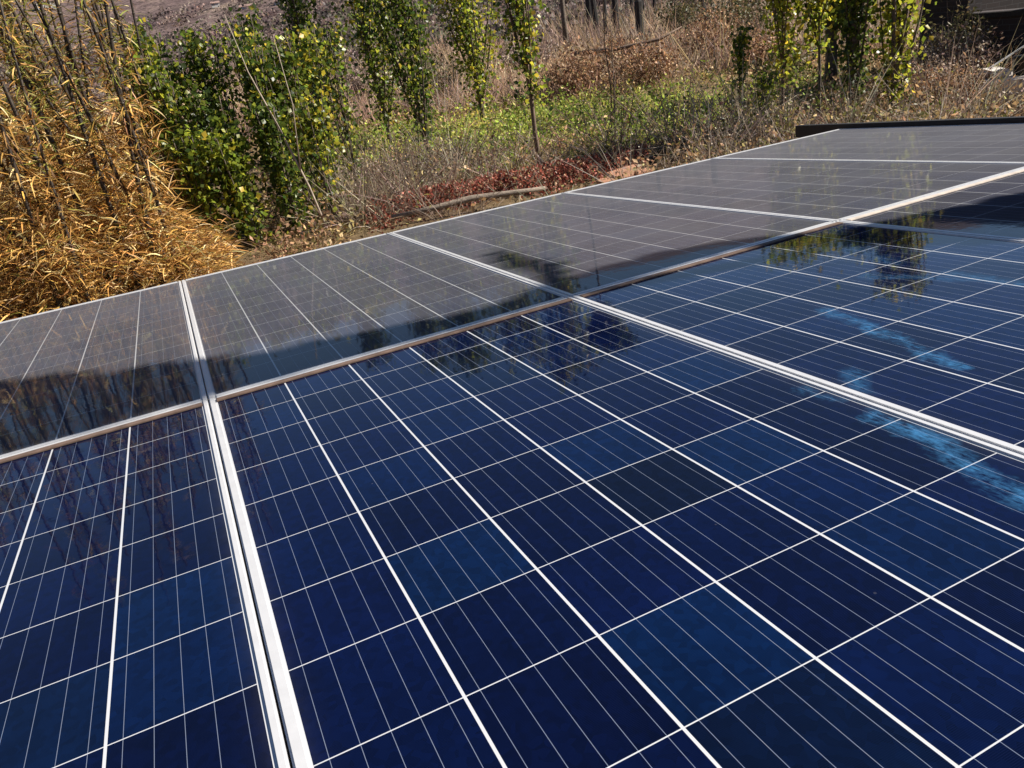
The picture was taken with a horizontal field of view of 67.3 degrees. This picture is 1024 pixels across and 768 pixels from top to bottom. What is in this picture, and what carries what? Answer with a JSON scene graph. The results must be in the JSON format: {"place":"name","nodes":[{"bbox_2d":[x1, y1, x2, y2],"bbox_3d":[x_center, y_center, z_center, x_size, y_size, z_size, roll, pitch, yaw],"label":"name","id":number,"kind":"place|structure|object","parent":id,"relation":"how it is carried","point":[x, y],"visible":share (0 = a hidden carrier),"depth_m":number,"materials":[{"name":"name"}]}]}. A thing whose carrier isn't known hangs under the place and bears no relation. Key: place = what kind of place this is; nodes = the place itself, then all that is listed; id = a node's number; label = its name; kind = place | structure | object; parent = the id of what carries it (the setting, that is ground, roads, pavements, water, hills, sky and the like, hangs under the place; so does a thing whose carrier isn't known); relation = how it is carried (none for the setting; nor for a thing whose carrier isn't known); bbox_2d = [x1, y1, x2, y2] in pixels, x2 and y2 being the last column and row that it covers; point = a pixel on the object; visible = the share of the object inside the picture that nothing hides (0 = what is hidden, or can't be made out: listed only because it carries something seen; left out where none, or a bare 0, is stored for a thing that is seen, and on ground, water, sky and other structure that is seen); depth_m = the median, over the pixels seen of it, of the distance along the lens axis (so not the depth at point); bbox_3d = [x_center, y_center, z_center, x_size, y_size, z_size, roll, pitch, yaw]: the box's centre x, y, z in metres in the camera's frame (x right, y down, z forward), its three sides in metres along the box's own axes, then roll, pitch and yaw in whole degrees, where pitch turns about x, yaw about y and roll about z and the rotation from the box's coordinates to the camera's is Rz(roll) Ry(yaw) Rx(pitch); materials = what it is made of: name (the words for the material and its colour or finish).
{"place":"outdoors","nodes":[
{"label":"outdoors","id":0,"kind":"place"},
{"bbox_2d":[0,0,1023,320],"bbox_3d":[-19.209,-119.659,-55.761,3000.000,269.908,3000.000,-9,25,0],"label":"ground","id":1,"kind":"structure","parent":0,"point":[142,8],"depth_m":14.51,"materials":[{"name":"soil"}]},
{"bbox_2d":[0,126,70,299],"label":"giant reed","id":2,"kind":"object","parent":1,"relation":"on","point":[3,169],"visible":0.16,"depth_m":6.04,"materials":[{"name":"plant"}]},
{"bbox_2d":[11,0,70,204],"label":"giant reed","id":3,"kind":"object","parent":1,"relation":"on","point":[29,33],"visible":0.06,"depth_m":6.78,"materials":[{"name":"plant"}]},
{"bbox_2d":[0,100,83,305],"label":"giant reed","id":4,"kind":"object","parent":1,"relation":"on","point":[19,168],"visible":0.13,"depth_m":5.93,"materials":[{"name":"plant"}]},
{"bbox_2d":[0,63,95,313],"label":"giant reed","id":5,"kind":"object","parent":1,"relation":"on","point":[5,135],"visible":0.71,"depth_m":5.33,"materials":[{"name":"plant"}]},
{"bbox_2d":[0,90,101,292],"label":"giant reed","id":6,"kind":"object","parent":1,"relation":"on","point":[22,171],"visible":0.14,"depth_m":6.05,"materials":[{"name":"plant"}]},
{"bbox_2d":[19,11,84,213],"bbox_3d":[-4.435,-2.460,7.787,0.664,2.417,0.671,-6,30,17],"label":"giant reed","id":7,"kind":"object","parent":1,"relation":"on","point":[45,72],"visible":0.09,"depth_m":7.37,"materials":[{"name":"plant"}]},
{"bbox_2d":[0,54,111,299],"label":"giant reed","id":8,"kind":"object","parent":1,"relation":"on","point":[12,104],"visible":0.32,"depth_m":5.67,"materials":[{"name":"plant"}]},
{"bbox_2d":[0,1,118,261],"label":"giant reed","id":9,"kind":"object","parent":1,"relation":"on","point":[28,57],"visible":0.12,"depth_m":6.60,"materials":[{"name":"plant"}]},
{"bbox_2d":[0,0,124,306],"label":"giant reed","id":10,"kind":"object","parent":1,"relation":"on","point":[61,220],"visible":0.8,"depth_m":5.37,"materials":[{"name":"plant"}]},
{"bbox_2d":[0,17,124,290],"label":"giant reed","id":11,"kind":"object","parent":1,"relation":"on","point":[39,132],"visible":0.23,"depth_m":5.85,"materials":[{"name":"plant"}]},
{"bbox_2d":[0,1,130,299],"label":"giant reed","id":12,"kind":"object","parent":1,"relation":"on","point":[37,101],"visible":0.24,"depth_m":5.82,"materials":[{"name":"plant"}]},
{"bbox_2d":[0,22,140,294],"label":"giant reed","id":13,"kind":"object","parent":1,"relation":"on","point":[54,149],"visible":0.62,"depth_m":5.62,"materials":[{"name":"plant"}]},
{"bbox_2d":[6,0,137,270],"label":"giant reed","id":14,"kind":"object","parent":1,"relation":"on","point":[32,56],"visible":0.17,"depth_m":6.10,"materials":[{"name":"plant"}]},
{"bbox_2d":[0,193,163,298],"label":"giant reed","id":15,"kind":"object","parent":1,"relation":"on","point":[9,231],"visible":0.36,"depth_m":5.58,"materials":[{"name":"plant"}]},
{"bbox_2d":[45,0,121,203],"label":"giant reed","id":16,"kind":"object","parent":1,"relation":"on","point":[56,30],"visible":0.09,"depth_m":7.07,"materials":[{"name":"plant"}]},
{"bbox_2d":[3,0,175,279],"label":"giant reed","id":17,"kind":"object","parent":1,"relation":"on","point":[35,34],"visible":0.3,"depth_m":5.69,"materials":[{"name":"plant"}]},
{"bbox_2d":[47,0,136,267],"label":"giant reed","id":18,"kind":"object","parent":1,"relation":"on","point":[70,49],"visible":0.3,"depth_m":6.13,"materials":[{"name":"plant"}]},
{"bbox_2d":[61,0,125,241],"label":"giant reed","id":19,"kind":"object","parent":1,"relation":"on","point":[80,42],"visible":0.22,"depth_m":6.74,"materials":[{"name":"plant"}]},
{"bbox_2d":[28,0,159,293],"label":"giant reed","id":20,"kind":"object","parent":1,"relation":"on","point":[92,155],"visible":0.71,"depth_m":5.60,"materials":[{"name":"plant"}]},
{"bbox_2d":[53,1,136,277],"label":"giant reed","id":21,"kind":"object","parent":1,"relation":"on","point":[69,64],"visible":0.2,"depth_m":6.14,"materials":[{"name":"plant"}]},
{"bbox_2d":[0,5,203,281],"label":"giant reed","id":22,"kind":"object","parent":1,"relation":"on","point":[60,118],"visible":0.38,"depth_m":5.81,"materials":[{"name":"plant"}]},
{"bbox_2d":[24,0,197,286],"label":"giant reed","id":23,"kind":"object","parent":1,"relation":"on","point":[122,187],"visible":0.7,"depth_m":5.60,"materials":[{"name":"plant"}]},
{"bbox_2d":[77,0,153,194],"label":"giant reed","id":24,"kind":"object","parent":1,"relation":"on","point":[100,58],"visible":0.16,"depth_m":7.67,"materials":[{"name":"plant"}]},
{"bbox_2d":[0,129,250,321],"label":"dry reed litter","id":25,"kind":"object","parent":1,"relation":"on","point":[219,249],"visible":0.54,"depth_m":5.74,"materials":[{"name":"plant"}]},
{"bbox_2d":[80,0,173,247],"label":"giant reed","id":26,"kind":"object","parent":1,"relation":"on","point":[108,55],"visible":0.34,"depth_m":6.45,"materials":[{"name":"plant"}]},
{"bbox_2d":[93,0,171,239],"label":"giant reed","id":27,"kind":"object","parent":1,"relation":"on","point":[104,20],"visible":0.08,"depth_m":6.97,"materials":[{"name":"plant"}]},
{"bbox_2d":[87,0,182,220],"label":"giant reed","id":28,"kind":"object","parent":1,"relation":"on","point":[107,41],"visible":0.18,"depth_m":6.73,"materials":[{"name":"plant"}]},
{"bbox_2d":[91,0,179,289],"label":"giant reed","id":29,"kind":"object","parent":1,"relation":"on","point":[114,61],"visible":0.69,"depth_m":5.66,"materials":[{"name":"plant"}]},
{"bbox_2d":[69,0,214,285],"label":"giant reed","id":30,"kind":"object","parent":1,"relation":"on","point":[147,170],"visible":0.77,"depth_m":5.66,"materials":[{"name":"plant"}]},
{"bbox_2d":[100,0,202,253],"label":"giant reed","id":31,"kind":"object","parent":1,"relation":"on","point":[130,51],"visible":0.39,"depth_m":6.59,"materials":[{"name":"plant"}]},
{"bbox_2d":[113,14,194,226],"bbox_3d":[-3.401,-2.432,7.682,0.550,2.286,0.610,13,33,39],"label":"leafy sapling","id":32,"kind":"object","parent":1,"relation":"on","point":[149,39],"visible":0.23,"depth_m":7.28,"materials":[{"name":"green plant"}]},
{"bbox_2d":[116,44,195,227],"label":"leafy sapling","id":33,"kind":"object","parent":1,"relation":"on","point":[149,50],"visible":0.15,"depth_m":6.88,"materials":[{"name":"green plant"}]},
{"bbox_2d":[122,60,225,247],"bbox_3d":[-2.966,-1.997,6.904,0.497,1.737,0.571,-16,26,-15],"label":"leafy sapling","id":34,"kind":"object","parent":1,"relation":"on","point":[164,109],"visible":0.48,"depth_m":6.63,"materials":[{"name":"green plant"}]},
{"bbox_2d":[139,50,230,228],"bbox_3d":[-2.991,-2.154,7.318,0.582,1.852,0.672,-9,25,0],"label":"leafy sapling","id":35,"kind":"object","parent":1,"relation":"on","point":[175,77],"visible":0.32,"depth_m":7.02,"materials":[{"name":"green plant"}]},
{"bbox_2d":[152,111,231,252],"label":"leafy sapling","id":36,"kind":"object","parent":1,"relation":"on","point":[192,167],"visible":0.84,"depth_m":6.56,"materials":[{"name":"green plant"}]},
{"bbox_2d":[168,18,267,233],"bbox_3d":[-2.765,-2.401,7.423,0.606,2.110,0.652,8,30,32],"label":"leafy sapling","id":37,"kind":"object","parent":1,"relation":"on","point":[200,61],"visible":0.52,"depth_m":7.12,"materials":[{"name":"green plant"}]},
{"bbox_2d":[177,82,266,242],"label":"leafy sapling","id":38,"kind":"object","parent":1,"relation":"on","point":[212,116],"visible":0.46,"depth_m":6.79,"materials":[{"name":"green plant"}]},
{"bbox_2d":[198,119,273,254],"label":"leafy sapling","id":39,"kind":"object","parent":1,"relation":"on","point":[220,153],"visible":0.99,"depth_m":6.70,"materials":[{"name":"green plant"}]},
{"bbox_2d":[211,24,303,226],"bbox_3d":[-2.388,-2.434,7.483,0.694,2.025,0.624,-9,25,0],"label":"leafy sapling","id":40,"kind":"object","parent":1,"relation":"on","point":[251,35],"visible":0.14,"depth_m":7.17,"materials":[{"name":"green plant"}]},
{"bbox_2d":[218,2,300,198],"bbox_3d":[-2.499,-2.764,7.957,0.502,2.198,0.550,14,33,40],"label":"leafy sapling","id":41,"kind":"object","parent":1,"relation":"on","point":[251,22],"visible":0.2,"depth_m":7.59,"materials":[{"name":"green plant"}]},
{"bbox_2d":[219,34,306,230],"bbox_3d":[-2.242,-2.241,7.184,0.544,1.870,0.586,-9,25,0],"label":"leafy sapling","id":42,"kind":"object","parent":1,"relation":"on","point":[257,74],"visible":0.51,"depth_m":6.91,"materials":[{"name":"green plant"}]},
{"bbox_2d":[238,90,317,237],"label":"leafy sapling","id":43,"kind":"object","parent":1,"relation":"on","point":[263,123],"visible":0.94,"depth_m":6.83,"materials":[{"name":"green plant"}]},
{"bbox_2d":[224,14,331,237],"bbox_3d":[-1.993,-2.161,6.654,0.438,1.952,0.043,-8,25,3],"label":"bare sapling","id":44,"kind":"object","parent":1,"relation":"on","point":[303,175],"visible":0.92,"depth_m":6.65,"materials":[{"name":"grey plant"}]},
{"bbox_2d":[246,36,327,219],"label":"leafy sapling","id":45,"kind":"object","parent":1,"relation":"on","point":[290,56],"visible":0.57,"depth_m":7.11,"materials":[{"name":"green plant"}]},
{"bbox_2d":[272,0,339,169],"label":"poplar tree","id":46,"kind":"object","parent":1,"relation":"on","point":[297,18],"visible":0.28,"depth_m":9.82,"materials":[{"name":"green plant"}]},
{"bbox_2d":[265,16,351,200],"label":"leafy sapling","id":47,"kind":"object","parent":1,"relation":"on","point":[314,72],"visible":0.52,"depth_m":7.36,"materials":[{"name":"green plant"}]},
{"bbox_2d":[284,85,352,226],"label":"leafy sapling","id":48,"kind":"object","parent":1,"relation":"on","point":[310,120],"visible":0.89,"depth_m":7.09,"materials":[{"name":"green plant"}]},
{"bbox_2d":[301,14,369,187],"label":"leafy sapling","id":49,"kind":"object","parent":1,"relation":"on","point":[340,94],"visible":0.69,"depth_m":7.94,"materials":[{"name":"green plant"}]},
{"bbox_2d":[329,47,401,102],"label":"dry shrub","id":50,"kind":"object","parent":1,"relation":"on","point":[356,78],"visible":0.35,"depth_m":21.80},
{"bbox_2d":[331,0,406,149],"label":"poplar tree","id":51,"kind":"object","parent":1,"relation":"on","point":[370,59],"visible":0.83,"depth_m":11.49,"materials":[{"name":"green plant"}]},
{"bbox_2d":[0,0,768,123],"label":"hillside scrub","id":52,"kind":"object","parent":1,"relation":"on","point":[326,12],"visible":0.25,"depth_m":86.52,"materials":[{"name":"plant"}]},
{"bbox_2d":[353,0,448,157],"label":"poplar tree","id":53,"kind":"object","parent":1,"relation":"on","point":[420,94],"visible":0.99,"depth_m":9.90,"materials":[{"name":"green plant"}]},
{"bbox_2d":[389,34,466,106],"bbox_3d":[-1.970,-7.346,17.980,1.923,1.783,1.959,8,30,32],"label":"dark bush","id":54,"kind":"object","parent":1,"relation":"on","point":[450,75],"visible":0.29,"depth_m":17.95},
{"bbox_2d":[91,27,765,138],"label":"pale tall grass","id":55,"kind":"structure","parent":1,"relation":"on","point":[239,89],"depth_m":20.62,"materials":[{"name":"plant"}]},
{"bbox_2d":[425,0,504,128],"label":"poplar tree","id":56,"kind":"object","parent":1,"relation":"on","point":[476,66],"visible":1,"depth_m":12.37,"materials":[{"name":"green plant"}]},
{"bbox_2d":[61,0,921,173],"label":"grey brush","id":57,"kind":"object","parent":1,"relation":"on","point":[587,32],"visible":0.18,"depth_m":19.85,"materials":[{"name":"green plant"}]},
{"bbox_2d":[359,143,650,237],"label":"red leaf litter","id":58,"kind":"object","parent":1,"relation":"on","point":[562,168],"visible":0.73,"depth_m":7.60,"materials":[{"name":"plant"}]},
{"bbox_2d":[391,186,545,219],"bbox_3d":[-0.400,-1.699,7.122,1.463,0.091,0.060,-12,25,-7],"label":"wooden pole","id":59,"kind":"object","parent":58,"relation":"on","point":[470,198],"visible":0.83,"depth_m":7.09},
{"bbox_2d":[489,0,558,163],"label":"poplar tree","id":60,"kind":"object","parent":1,"relation":"on","point":[523,24],"visible":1,"depth_m":8.30,"materials":[{"name":"green plant"}]},
{"bbox_2d":[494,29,561,70],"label":"dry shrub","id":61,"kind":"object","parent":1,"relation":"on","point":[509,59],"visible":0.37,"depth_m":24.63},
{"bbox_2d":[252,64,881,188],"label":"green grass","id":62,"kind":"structure","parent":1,"relation":"on","point":[537,125],"depth_m":11.71,"materials":[{"name":"plant"}]},
{"bbox_2d":[532,33,629,94],"bbox_3d":[1.312,-6.556,15.836,2.010,1.227,1.934,-29,31,-36],"label":"dry shrub","id":63,"kind":"object","parent":1,"relation":"on","point":[577,76],"visible":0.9,"depth_m":15.63,"materials":[{"name":"plant"}]},
{"bbox_2d":[590,5,627,123],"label":"bare sapling","id":64,"kind":"object","parent":1,"relation":"on","point":[611,51],"visible":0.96,"depth_m":10.78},
{"bbox_2d":[596,28,641,63],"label":"dry shrub","id":65,"kind":"object","parent":1,"relation":"on","point":[618,39],"visible":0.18,"depth_m":22.05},
{"bbox_2d":[596,164,652,183],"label":"terracotta slab","id":66,"kind":"structure","parent":1,"relation":"on","point":[618,174],"depth_m":7.17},
{"bbox_2d":[230,3,1023,236],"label":"dry weeds","id":67,"kind":"object","parent":1,"relation":"on","point":[378,186],"visible":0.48,"depth_m":7.82,"materials":[{"name":"brown plant"}]},
{"bbox_2d":[231,27,1023,266],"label":"brown weeds","id":68,"kind":"object","parent":1,"relation":"on","point":[273,225],"visible":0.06,"depth_m":8.68,"materials":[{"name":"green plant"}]},
{"bbox_2d":[574,26,681,65],"bbox_3d":[2.525,-6.929,16.537,2.319,1.067,0.229,-7,25,5],"label":"broken branch","id":69,"kind":"object","parent":1,"relation":"on","point":[642,42],"visible":0.34,"depth_m":16.33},
{"bbox_2d":[239,13,1023,264],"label":"field weeds","id":70,"kind":"object","parent":1,"relation":"on","point":[297,240],"visible":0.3,"depth_m":9.42,"materials":[{"name":"plant"}]},
{"bbox_2d":[634,0,644,40],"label":"wooden post","id":71,"kind":"object","parent":1,"relation":"on","point":[638,5],"visible":0.65,"depth_m":26.68,"materials":[{"name":"grey wood"}]},
{"bbox_2d":[262,37,1022,230],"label":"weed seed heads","id":72,"kind":"object","parent":1,"relation":"on","point":[966,98],"visible":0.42,"depth_m":7.54,"materials":[{"name":"plant"}]},
{"bbox_2d":[605,27,686,86],"bbox_3d":[2.627,-6.319,14.873,1.480,1.137,1.600,-27,30,-33],"label":"dry shrub","id":73,"kind":"object","parent":1,"relation":"on","point":[632,66],"visible":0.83,"depth_m":14.78,"materials":[{"name":"plant"}]},
{"bbox_2d":[648,0,703,35],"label":"olive bush","id":74,"kind":"object","parent":1,"relation":"on","point":[679,9],"visible":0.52,"depth_m":28.33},
{"bbox_2d":[664,0,758,67],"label":"dry shrub","id":75,"kind":"object","parent":1,"relation":"on","point":[701,39],"visible":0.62,"depth_m":17.10,"materials":[{"name":"plant"}]},
{"bbox_2d":[681,0,791,43],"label":"olive bush","id":76,"kind":"object","parent":1,"relation":"on","point":[744,12],"visible":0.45,"depth_m":20.82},
{"bbox_2d":[720,21,753,98],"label":"poplar sapling","id":77,"kind":"object","parent":1,"relation":"on","point":[741,41],"visible":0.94,"depth_m":11.21,"materials":[{"name":"green plant"}]},
{"bbox_2d":[749,64,783,121],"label":"poplar sapling","id":78,"kind":"object","parent":1,"relation":"on","point":[762,78],"visible":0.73,"depth_m":8.49,"materials":[{"name":"green plant"}]},
{"bbox_2d":[724,22,811,67],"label":"dry shrub","id":79,"kind":"object","parent":1,"relation":"on","point":[759,49],"visible":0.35,"depth_m":15.37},
{"bbox_2d":[759,0,811,115],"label":"poplar tree","id":80,"kind":"object","parent":1,"relation":"on","point":[782,9],"visible":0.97,"depth_m":8.46,"materials":[{"name":"green plant"}]},
{"bbox_2d":[749,40,824,80],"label":"dark bush","id":81,"kind":"object","parent":1,"relation":"on","point":[796,64],"visible":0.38,"depth_m":12.85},
{"bbox_2d":[790,0,844,123],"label":"poplar tree","id":82,"kind":"object","parent":1,"relation":"on","point":[820,24],"visible":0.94,"depth_m":8.31,"materials":[{"name":"green plant"}]},
{"bbox_2d":[768,0,874,83],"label":"leafy tree","id":83,"kind":"object","parent":1,"relation":"on","point":[832,35],"visible":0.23,"depth_m":11.46,"materials":[{"name":"green plant"}]},
{"bbox_2d":[826,0,885,121],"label":"poplar tree","id":84,"kind":"object","parent":1,"relation":"on","point":[853,27],"visible":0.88,"depth_m":8.06,"materials":[{"name":"green plant"}]},
{"bbox_2d":[857,0,936,120],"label":"poplar tree","id":85,"kind":"object","parent":1,"relation":"on","point":[896,17],"visible":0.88,"depth_m":7.83,"materials":[{"name":"green plant"}]},
{"bbox_2d":[795,116,1023,137],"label":"mounting rack","id":86,"kind":"object","parent":1,"relation":"on","point":[806,130],"visible":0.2,"depth_m":4.54,"materials":[{"name":"metal"}]},
{"bbox_2d":[0,281,210,457],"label":"solar panel","id":87,"kind":"object","parent":86,"relation":"on","point":[72,371],"visible":0.84,"depth_m":2.35,"materials":[{"name":"glass"}]},
{"bbox_2d":[0,400,292,767],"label":"solar panel","id":88,"kind":"object","parent":86,"relation":"on","point":[131,635],"visible":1,"depth_m":1.07,"materials":[{"name":"glass"}]},
{"bbox_2d":[181,233,568,399],"bbox_3d":[-0.684,-0.351,2.907,1.012,0.038,1.951,-18,22,-20],"label":"solar panel","id":89,"kind":"object","parent":86,"relation":"on","point":[259,323],"visible":0.77,"depth_m":2.54,"materials":[{"name":"glass"}]},
{"bbox_2d":[389,193,834,296],"bbox_3d":[0.228,-0.640,3.247,1.012,0.039,1.952,-18,22,-20],"label":"solar panel","id":90,"kind":"object","parent":86,"relation":"on","point":[569,244],"visible":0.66,"depth_m":2.92,"materials":[{"name":"glass"}]},
{"bbox_2d":[209,297,1023,767],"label":"solar panel","id":91,"kind":"object","parent":86,"relation":"on","point":[569,533],"visible":1,"depth_m":0.99,"materials":[{"name":"glass"}]},
{"bbox_2d":[564,158,1023,221],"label":"solar panel","id":92,"kind":"object","parent":86,"relation":"on","point":[835,190],"visible":0.72,"depth_m":3.29,"materials":[{"name":"glass"}]},
{"bbox_2d":[572,221,1023,455],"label":"solar panel","id":93,"kind":"object","parent":86,"relation":"on","point":[926,325],"visible":0.84,"depth_m":1.73,"materials":[{"name":"glass"}]},
{"bbox_2d":[715,123,1023,162],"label":"solar panel","id":94,"kind":"object","parent":86,"relation":"on","point":[998,143],"visible":0.81,"depth_m":3.92,"materials":[{"name":"glass"}]},
{"bbox_2d":[839,168,1023,239],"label":"solar panel","id":95,"kind":"object","parent":86,"relation":"on","point":[992,207],"visible":0.82,"depth_m":2.45,"materials":[{"name":"glass"}]},
{"bbox_2d":[868,48,986,103],"bbox_3d":[4.783,-3.490,8.760,1.248,0.649,1.313,-9,25,0],"label":"dry shrub","id":96,"kind":"object","parent":1,"relation":"on","point":[938,65],"visible":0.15,"depth_m":8.69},
{"bbox_2d":[872,53,992,112],"bbox_3d":[4.538,-3.221,8.265,1.165,0.639,1.077,-9,25,0],"label":"dry shrub","id":97,"kind":"object","parent":1,"relation":"on","point":[920,87],"visible":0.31,"depth_m":8.17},
{"bbox_2d":[915,0,997,70],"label":"olive bush","id":98,"kind":"object","parent":1,"relation":"on","point":[979,31],"visible":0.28,"depth_m":10.22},
{"bbox_2d":[900,16,1012,79],"bbox_3d":[5.717,-4.256,9.846,1.462,0.799,1.321,-9,25,0],"label":"dry shrub","id":99,"kind":"object","parent":1,"relation":"on","point":[958,53],"visible":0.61,"depth_m":9.74,"materials":[{"name":"plant"}]},
{"bbox_2d":[917,62,1004,106],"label":"dry shrub","id":100,"kind":"object","parent":1,"relation":"on","point":[972,74],"visible":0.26,"depth_m":8.15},
{"bbox_2d":[917,0,1023,65],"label":"brick house","id":101,"kind":"structure","parent":1,"relation":"on","point":[1010,12],"depth_m":10.71,"materials":[{"name":"brown brick"}]},
{"bbox_2d":[969,67,1023,105],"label":"concrete ledge","id":102,"kind":"object","parent":1,"relation":"on","point":[1013,80],"visible":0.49,"depth_m":8.08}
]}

